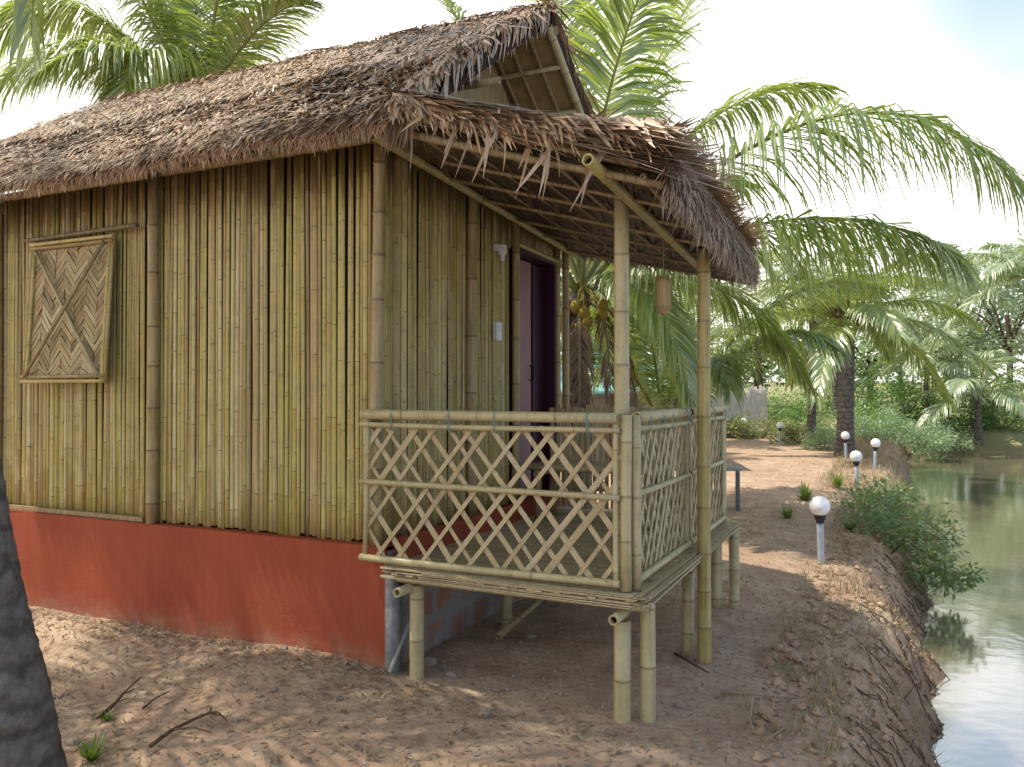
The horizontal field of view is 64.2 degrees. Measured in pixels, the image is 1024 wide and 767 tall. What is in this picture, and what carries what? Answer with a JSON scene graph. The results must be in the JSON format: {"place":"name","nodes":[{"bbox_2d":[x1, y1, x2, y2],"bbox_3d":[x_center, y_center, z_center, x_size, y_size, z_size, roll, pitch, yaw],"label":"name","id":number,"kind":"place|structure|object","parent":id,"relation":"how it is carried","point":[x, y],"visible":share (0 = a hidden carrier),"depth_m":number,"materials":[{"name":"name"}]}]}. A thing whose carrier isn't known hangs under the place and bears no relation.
{"place":"outdoors","nodes":[
{"label":"outdoors","id":0,"kind":"place"},
{"bbox_2d":[0,0,1023,381],"label":"sky","id":1,"kind":"structure","parent":0,"point":[960,60],"materials":[{"name":"white"}]},
{"bbox_2d":[30,382,1023,766],"bbox_3d":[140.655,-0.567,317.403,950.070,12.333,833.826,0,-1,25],"label":"ground","id":2,"kind":"structure","parent":0,"point":[754,458],"depth_m":4.53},
{"bbox_2d":[0,0,67,766],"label":"coconut palm","id":3,"kind":"object","parent":2,"relation":"on","point":[30,734],"visible":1,"depth_m":3.21,"materials":[{"name":"grey plant"}]},
{"bbox_2d":[66,737,80,745],"bbox_3d":[-1.994,1.632,3.712,0.069,0.047,0.052,0,0,5],"label":"stone","id":4,"kind":"object","parent":2,"relation":"on","point":[70,742],"visible":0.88,"depth_m":3.70,"materials":[{"name":"grey stone"}]},
{"bbox_2d":[71,732,117,764],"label":"weed","id":5,"kind":"object","parent":2,"relation":"on","point":[91,754],"visible":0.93,"depth_m":3.55,"materials":[{"name":"green plant"}]},
{"bbox_2d":[97,709,115,724],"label":"weed","id":6,"kind":"object","parent":2,"relation":"on","point":[105,717],"visible":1,"depth_m":3.97,"materials":[{"name":"green plant"}]},
{"bbox_2d":[96,676,140,718],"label":"twig","id":7,"kind":"object","parent":2,"relation":"on","point":[111,706],"visible":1,"depth_m":4.12,"materials":[{"name":"brown wood"}]},
{"bbox_2d":[142,691,169,708],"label":"twig","id":8,"kind":"object","parent":2,"relation":"on","point":[147,704],"visible":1,"depth_m":4.12,"materials":[{"name":"brown wood"}]},
{"bbox_2d":[0,0,333,117],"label":"coconut palm","id":9,"kind":"object","parent":2,"relation":"on","point":[120,61],"visible":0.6,"depth_m":9.84,"materials":[{"name":"green plant"}]},
{"bbox_2d":[148,706,227,747],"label":"twig","id":10,"kind":"object","parent":2,"relation":"on","point":[164,735],"visible":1,"depth_m":3.77,"materials":[{"name":"brown wood"}]},
{"bbox_2d":[0,0,776,723],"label":"bamboo hut","id":11,"kind":"object","parent":2,"relation":"on","point":[284,354],"visible":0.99,"depth_m":5.07,"materials":[{"name":"wood"}]},
{"bbox_2d":[388,586,425,672],"bbox_3d":[-0.561,1.330,4.752,0.035,0.534,0.596,0,-1,22],"label":"conduit pipe","id":12,"kind":"object","parent":11,"relation":"attached to","point":[394,659],"visible":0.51,"depth_m":4.57,"materials":[{"name":"plastic"}]},
{"bbox_2d":[519,260,541,497],"bbox_3d":[0.120,-0.035,6.641,0.087,1.910,0.715,0,-1,25],"label":"door","id":13,"kind":"structure","parent":11,"relation":"in","point":[530,275],"depth_m":6.71,"materials":[{"name":"paint"}]},
{"bbox_2d":[526,460,672,528],"bbox_3d":[0.644,0.804,6.021,1.020,0.422,0.373,0,-1,25],"label":"bamboo bench","id":14,"kind":"object","parent":11,"relation":"on","point":[559,466],"visible":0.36,"depth_m":6.02,"materials":[{"name":"beige wood"}]},
{"bbox_2d":[655,239,671,315],"bbox_3d":[0.920,-0.659,4.961,0.106,0.496,0.103,0,-1,25],"label":"hanging lantern","id":15,"kind":"object","parent":11,"relation":"hanging from","point":[663,306],"visible":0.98,"depth_m":4.92,"materials":[{"name":"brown wood"}]},
{"bbox_2d":[424,656,436,665],"bbox_3d":[-0.482,1.615,4.741,0.096,0.063,0.075,0,0,7],"label":"stone","id":16,"kind":"object","parent":2,"relation":"on","point":[430,661],"visible":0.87,"depth_m":4.71,"materials":[{"name":"grey stone"}]},
{"bbox_2d":[446,671,456,677],"bbox_3d":[-0.339,1.622,4.542,0.072,0.044,0.053,0,-1,25],"label":"stone","id":17,"kind":"object","parent":2,"relation":"on","point":[450,674],"visible":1,"depth_m":4.53,"materials":[{"name":"grey stone"}]},
{"bbox_2d":[41,504,879,766],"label":"pebbles","id":18,"kind":"object","parent":2,"relation":"on","point":[677,704],"visible":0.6,"depth_m":4.29,"materials":[{"name":"stone"}]},
{"bbox_2d":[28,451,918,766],"bbox_3d":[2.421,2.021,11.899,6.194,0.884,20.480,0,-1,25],"label":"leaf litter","id":19,"kind":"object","parent":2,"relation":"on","point":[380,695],"visible":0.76,"depth_m":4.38,"materials":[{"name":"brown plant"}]},
{"bbox_2d":[479,710,489,717],"bbox_3d":[-0.139,1.620,4.002,0.059,0.039,0.045,0,-1,25],"label":"stone","id":20,"kind":"object","parent":2,"relation":"on","point":[486,713],"visible":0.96,"depth_m":3.99,"materials":[{"name":"grey stone"}]},
{"bbox_2d":[48,434,951,766],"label":"dry grass","id":21,"kind":"structure","parent":2,"relation":"on","point":[852,586],"depth_m":5.74,"materials":[{"name":"beige plant"}]},
{"bbox_2d":[495,599,543,640],"bbox_3d":[0.133,1.504,5.501,0.052,0.239,0.846,0,-1,32],"label":"bamboo pole","id":22,"kind":"object","parent":2,"relation":"on","point":[515,621],"visible":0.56,"depth_m":5.32,"materials":[{"name":"beige wood"}]},
{"bbox_2d":[526,633,535,638],"bbox_3d":[0.121,1.631,5.260,0.068,0.042,0.054,0,0,6],"label":"stone","id":23,"kind":"object","parent":2,"relation":"on","point":[529,635],"visible":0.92,"depth_m":5.24,"materials":[{"name":"grey stone"}]},
{"bbox_2d":[560,257,635,319],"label":"coconut palm","id":24,"kind":"object","parent":2,"relation":"on","point":[600,265],"visible":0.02,"depth_m":18.25,"materials":[{"name":"green plant"}]},
{"bbox_2d":[560,306,647,364],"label":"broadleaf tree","id":25,"kind":"object","parent":2,"relation":"on","point":[596,360],"visible":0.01,"depth_m":29.26,"materials":[{"name":"green plant"}]},
{"bbox_2d":[560,272,696,363],"bbox_3d":[4.656,-1.881,33.951,6.490,6.976,7.108,0,0,10],"label":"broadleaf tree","id":26,"kind":"object","parent":2,"relation":"on","point":[597,346],"visible":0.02,"depth_m":32.81,"materials":[{"name":"green plant"}]},
{"bbox_2d":[560,263,733,363],"bbox_3d":[2.961,-1.572,24.178,6.607,7.516,6.570,0,-1,34],"label":"coconut palm","id":27,"kind":"object","parent":2,"relation":"on","point":[606,281],"depth_m":23.94,"materials":[{"name":"green plant"}]},
{"bbox_2d":[674,652,708,673],"bbox_3d":[1.048,1.642,4.796,0.025,0.029,0.396,0,0,-16],"label":"stick","id":28,"kind":"object","parent":2,"relation":"on","point":[684,659],"visible":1,"depth_m":4.80,"materials":[{"name":"brown wood"}]},
{"bbox_2d":[648,314,750,364],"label":"broadleaf tree","id":29,"kind":"object","parent":2,"relation":"on","point":[711,334],"visible":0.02,"depth_m":41.55,"materials":[{"name":"green plant"}]},
{"bbox_2d":[662,464,741,510],"bbox_3d":[2.555,1.417,11.122,1.100,0.578,0.300,0,0,17],"label":"plank bench","id":30,"kind":"object","parent":2,"relation":"on","point":[737,469],"visible":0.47,"depth_m":10.86,"materials":[{"name":"grey wood"}]},
{"bbox_2d":[671,279,766,345],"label":"coconut palm","id":31,"kind":"object","parent":2,"relation":"on","point":[720,313],"visible":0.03,"depth_m":32.69,"materials":[{"name":"green plant"}]},
{"bbox_2d":[419,0,1023,509],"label":"coconut palm","id":32,"kind":"object","parent":2,"relation":"on","point":[677,336],"visible":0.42,"depth_m":8.39,"materials":[{"name":"green plant"}]},
{"bbox_2d":[685,385,768,436],"bbox_3d":[6.842,0.964,27.000,6.115,1.860,0.174,0,-1,-42],"label":"picket fence","id":33,"kind":"object","parent":2,"relation":"on","point":[756,402],"visible":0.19,"depth_m":28.23,"materials":[{"name":"grey wood"}]},
{"bbox_2d":[560,195,899,504],"bbox_3d":[2.666,-0.439,11.773,4.526,4.536,4.274,0,0,3],"label":"young palm","id":34,"kind":"object","parent":2,"relation":"on","point":[727,369],"visible":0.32,"depth_m":10.80,"materials":[{"name":"green plant"}]},
{"bbox_2d":[714,327,794,391],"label":"broadleaf tree","id":35,"kind":"object","parent":2,"relation":"on","point":[776,373],"visible":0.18,"depth_m":44.48,"materials":[{"name":"green plant"}]},
{"bbox_2d":[710,311,807,388],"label":"coconut palm","id":36,"kind":"object","parent":2,"relation":"on","point":[757,370],"visible":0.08,"depth_m":35.92,"materials":[{"name":"green plant"}]},
{"bbox_2d":[720,690,797,698],"bbox_3d":[1.325,1.671,4.382,0.404,0.032,0.041,0,0,9],"label":"stick","id":37,"kind":"object","parent":2,"relation":"on","point":[738,692],"visible":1,"depth_m":4.38,"materials":[{"name":"brown wood"}]},
{"bbox_2d":[726,411,800,439],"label":"bush","id":38,"kind":"object","parent":2,"relation":"on","point":[737,426],"visible":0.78,"depth_m":26.24,"materials":[{"name":"green plant"}]},
{"bbox_2d":[776,422,782,444],"bbox_3d":[7.729,1.484,23.553,0.194,0.752,0.194,-1,0,38],"label":"garden lamp","id":39,"kind":"object","parent":2,"relation":"on","point":[779,425],"visible":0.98,"depth_m":23.52,"materials":[{"name":"white plastic"}]},
{"bbox_2d":[771,503,795,518],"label":"weed","id":40,"kind":"object","parent":2,"relation":"on","point":[786,513],"visible":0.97,"depth_m":10.22,"materials":[{"name":"green plant"}]},
{"bbox_2d":[765,701,819,741],"bbox_3d":[1.411,1.683,4.086,0.019,0.032,0.674,0,-1,40],"label":"stick","id":41,"kind":"object","parent":2,"relation":"on","point":[776,733],"visible":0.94,"depth_m":4.01,"materials":[{"name":"brown wood"}]},
{"bbox_2d":[763,388,836,433],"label":"bush","id":42,"kind":"object","parent":2,"relation":"on","point":[788,412],"visible":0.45,"depth_m":29.91,"materials":[{"name":"green plant"}]},
{"bbox_2d":[766,421,835,444],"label":"bush","id":43,"kind":"object","parent":2,"relation":"on","point":[790,432],"visible":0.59,"depth_m":23.73,"materials":[{"name":"green plant"}]},
{"bbox_2d":[769,387,833,418],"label":"bush","id":44,"kind":"object","parent":2,"relation":"on","point":[802,393],"visible":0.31,"depth_m":32.98,"materials":[{"name":"green plant"}]},
{"bbox_2d":[789,480,814,500],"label":"weed","id":45,"kind":"object","parent":2,"relation":"on","point":[805,495],"visible":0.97,"depth_m":11.88,"materials":[{"name":"green plant"}]},
{"bbox_2d":[797,424,835,450],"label":"bush","id":46,"kind":"object","parent":2,"relation":"on","point":[814,443],"visible":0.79,"depth_m":21.41,"materials":[{"name":"green plant"}]},
{"bbox_2d":[713,245,921,446],"bbox_3d":[8.280,-0.886,22.642,5.231,5.950,5.201,0,-1,44],"label":"coconut palm","id":47,"kind":"object","parent":2,"relation":"on","point":[811,420],"visible":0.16,"depth_m":22.41,"materials":[{"name":"green plant"}]},
{"bbox_2d":[774,326,861,392],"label":"broadleaf tree","id":48,"kind":"object","parent":2,"relation":"on","point":[808,368],"depth_m":51.65,"materials":[{"name":"green plant"}]},
{"bbox_2d":[809,496,830,563],"bbox_3d":[2.972,1.460,7.869,0.194,0.752,0.194,-1,1,25],"label":"garden lamp","id":49,"kind":"object","parent":2,"relation":"on","point":[819,506],"visible":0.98,"depth_m":7.84,"materials":[{"name":"white plastic"}]},
{"bbox_2d":[797,406,859,436],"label":"bush","id":50,"kind":"object","parent":2,"relation":"on","point":[821,423],"visible":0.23,"depth_m":26.83,"materials":[{"name":"green plant"}]},
{"bbox_2d":[823,470,846,487],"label":"weed","id":51,"kind":"object","parent":2,"relation":"on","point":[839,480],"visible":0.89,"depth_m":13.66,"materials":[{"name":"green plant"}]},
{"bbox_2d":[780,295,908,415],"bbox_3d":[13.357,-1.487,33.914,5.475,6.263,5.506,0,0,-1],"label":"coconut palm","id":52,"kind":"object","parent":2,"relation":"on","point":[835,393],"visible":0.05,"depth_m":33.89,"materials":[{"name":"green plant"}]},
{"bbox_2d":[792,369,897,413],"bbox_3d":[14.713,0.529,36.266,4.374,2.535,4.210,0,0,19],"label":"bush","id":53,"kind":"object","parent":2,"relation":"on","point":[856,385],"visible":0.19,"depth_m":35.57,"materials":[{"name":"green plant"}]},
{"bbox_2d":[841,431,849,458],"bbox_3d":[7.721,1.484,18.896,0.194,0.752,0.194,-2,1,2],"label":"garden lamp","id":54,"kind":"object","parent":2,"relation":"on","point":[845,435],"visible":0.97,"depth_m":18.86,"materials":[{"name":"white plastic"}]},
{"bbox_2d":[752,511,944,766],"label":"earth clods","id":55,"kind":"object","parent":2,"relation":"on","point":[804,683],"visible":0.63,"depth_m":4.99,"materials":[{"name":"brown soil"}]},
{"bbox_2d":[839,512,862,530],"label":"weed","id":56,"kind":"object","parent":2,"relation":"on","point":[847,524],"visible":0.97,"depth_m":9.70,"materials":[{"name":"green plant"}]},
{"bbox_2d":[850,451,861,487],"bbox_3d":[5.799,1.505,13.732,0.194,0.752,0.194,-3,-2,14],"label":"garden lamp","id":57,"kind":"object","parent":2,"relation":"on","point":[855,457],"visible":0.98,"depth_m":13.70,"materials":[{"name":"white plastic"}]},
{"bbox_2d":[733,253,1003,456],"bbox_3d":[8.075,-0.534,19.461,6.195,4.961,6.170,0,-1,25],"label":"coconut palm","id":58,"kind":"object","parent":2,"relation":"on","point":[881,326],"visible":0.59,"depth_m":19.34,"materials":[{"name":"green plant"}]},
{"bbox_2d":[818,307,931,398],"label":"broadleaf tree","id":59,"kind":"object","parent":2,"relation":"on","point":[874,364],"visible":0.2,"depth_m":44.91,"materials":[{"name":"green plant"}]},
{"bbox_2d":[871,438,880,469],"bbox_3d":[7.553,1.517,16.986,0.194,0.752,0.194,1,2,-30],"label":"garden lamp","id":60,"kind":"object","parent":2,"relation":"on","point":[875,443],"visible":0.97,"depth_m":16.95,"materials":[{"name":"white plastic"}]},
{"bbox_2d":[835,393,916,442],"bbox_3d":[12.315,1.263,27.969,3.023,2.257,3.315,0,-1,35],"label":"bush","id":61,"kind":"object","parent":2,"relation":"on","point":[871,414],"visible":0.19,"depth_m":27.84,"materials":[{"name":"green plant"}]},
{"bbox_2d":[832,404,922,446],"bbox_3d":[11.067,1.356,25.151,2.975,1.532,2.649,0,-1,-27],"label":"bush","id":62,"kind":"object","parent":2,"relation":"on","point":[886,432],"visible":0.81,"depth_m":24.88,"materials":[{"name":"green plant"}]},
{"bbox_2d":[836,372,950,427],"bbox_3d":[15.305,0.798,32.174,4.210,2.535,4.374,0,-1,-33],"label":"bush","id":63,"kind":"object","parent":2,"relation":"on","point":[895,389],"visible":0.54,"depth_m":31.62,"materials":[{"name":"green plant"}]},
{"bbox_2d":[844,535,949,766],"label":"bank roots","id":64,"kind":"object","parent":2,"relation":"on","point":[896,714],"visible":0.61,"depth_m":5.65,"materials":[{"name":"brown wood"}]},
{"bbox_2d":[861,288,949,396],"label":"broadleaf tree","id":65,"kind":"object","parent":2,"relation":"on","point":[907,316],"visible":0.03,"depth_m":61.45,"materials":[{"name":"green plant"}]},
{"bbox_2d":[827,468,989,605],"bbox_3d":[4.918,1.738,10.742,1.602,1.380,5.154,0,0,15],"label":"bank bush","id":66,"kind":"object","parent":2,"relation":"on","point":[889,499],"visible":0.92,"depth_m":9.41,"materials":[{"name":"green plant"}]},
{"bbox_2d":[863,412,963,461],"bbox_3d":[13.345,1.831,27.738,3.532,1.819,3.146,0,-1,25],"label":"bush","id":67,"kind":"object","parent":2,"relation":"on","point":[938,442],"visible":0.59,"depth_m":27.06,"materials":[{"name":"green plant"}]},
{"bbox_2d":[859,325,991,429],"bbox_3d":[15.540,-0.056,30.819,4.694,4.257,4.676,0,-1,34],"label":"coconut palm","id":68,"kind":"object","parent":2,"relation":"on","point":[932,348],"visible":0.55,"depth_m":30.66,"materials":[{"name":"green plant"}]},
{"bbox_2d":[859,368,999,423],"bbox_3d":[16.856,0.569,32.737,4.739,2.746,4.561,0,0,-17],"label":"bush","id":69,"kind":"object","parent":2,"relation":"on","point":[915,403],"visible":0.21,"depth_m":32.76,"materials":[{"name":"green plant"}]},
{"bbox_2d":[910,417,978,455],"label":"bush","id":70,"kind":"object","parent":2,"relation":"on","point":[962,436],"visible":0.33,"depth_m":29.01,"materials":[{"name":"green plant"}]},
{"bbox_2d":[880,283,1019,402],"bbox_3d":[21.266,-1.765,40.425,7.108,6.976,6.490,0,-1,25],"label":"broadleaf tree","id":71,"kind":"object","parent":2,"relation":"on","point":[983,340],"visible":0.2,"depth_m":39.16,"materials":[{"name":"green plant"}]},
{"bbox_2d":[886,245,1023,403],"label":"broadleaf tree","id":72,"kind":"object","parent":2,"relation":"on","point":[978,319],"visible":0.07,"depth_m":48.17,"materials":[{"name":"green plant"}]},
{"bbox_2d":[891,349,1023,445],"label":"coconut palm","id":73,"kind":"object","parent":2,"relation":"on","point":[957,391],"visible":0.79,"depth_m":29.03,"materials":[{"name":"green plant"}]},
{"bbox_2d":[893,242,1023,407],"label":"coconut palm","id":74,"kind":"object","parent":2,"relation":"on","point":[1003,295],"visible":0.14,"depth_m":44.04,"materials":[{"name":"green plant"}]},
{"bbox_2d":[918,395,1018,431],"bbox_3d":[17.189,1.194,30.903,3.315,2.258,3.023,0,0,13],"label":"bush","id":75,"kind":"object","parent":2,"relation":"on","point":[968,420],"visible":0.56,"depth_m":30.51,"materials":[{"name":"green plant"}]},
{"bbox_2d":[914,229,1023,413],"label":"broadleaf tree","id":76,"kind":"object","parent":2,"relation":"on","point":[1007,342],"visible":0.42,"depth_m":36.91,"materials":[{"name":"green plant"}]},
{"bbox_2d":[937,238,1023,331],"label":"coconut palm","id":77,"kind":"object","parent":2,"relation":"on","point":[1008,279],"visible":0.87,"depth_m":33.27,"materials":[{"name":"green plant"}]},
{"bbox_2d":[956,387,1023,434],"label":"bush","id":78,"kind":"object","parent":2,"relation":"on","point":[1012,420],"visible":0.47,"depth_m":30.70,"materials":[{"name":"green plant"}]},
{"bbox_2d":[982,372,1023,422],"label":"bush","id":79,"kind":"object","parent":2,"relation":"on","point":[1014,381],"visible":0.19,"depth_m":33.04,"materials":[{"name":"green plant"}]},
{"bbox_2d":[996,286,1023,367],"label":"broadleaf tree","id":80,"kind":"object","parent":2,"relation":"on","point":[1018,352],"visible":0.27,"depth_m":42.23,"materials":[{"name":"green plant"}]},
{"bbox_2d":[561,365,713,462],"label":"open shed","id":81,"kind":"structure","parent":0,"point":[599,398],"depth_m":16.61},
{"bbox_2d":[908,456,1023,766],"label":"pond water","id":82,"kind":"structure","parent":0,"point":[972,640],"depth_m":8.48,"materials":[{"name":"green liquid"}]}
]}

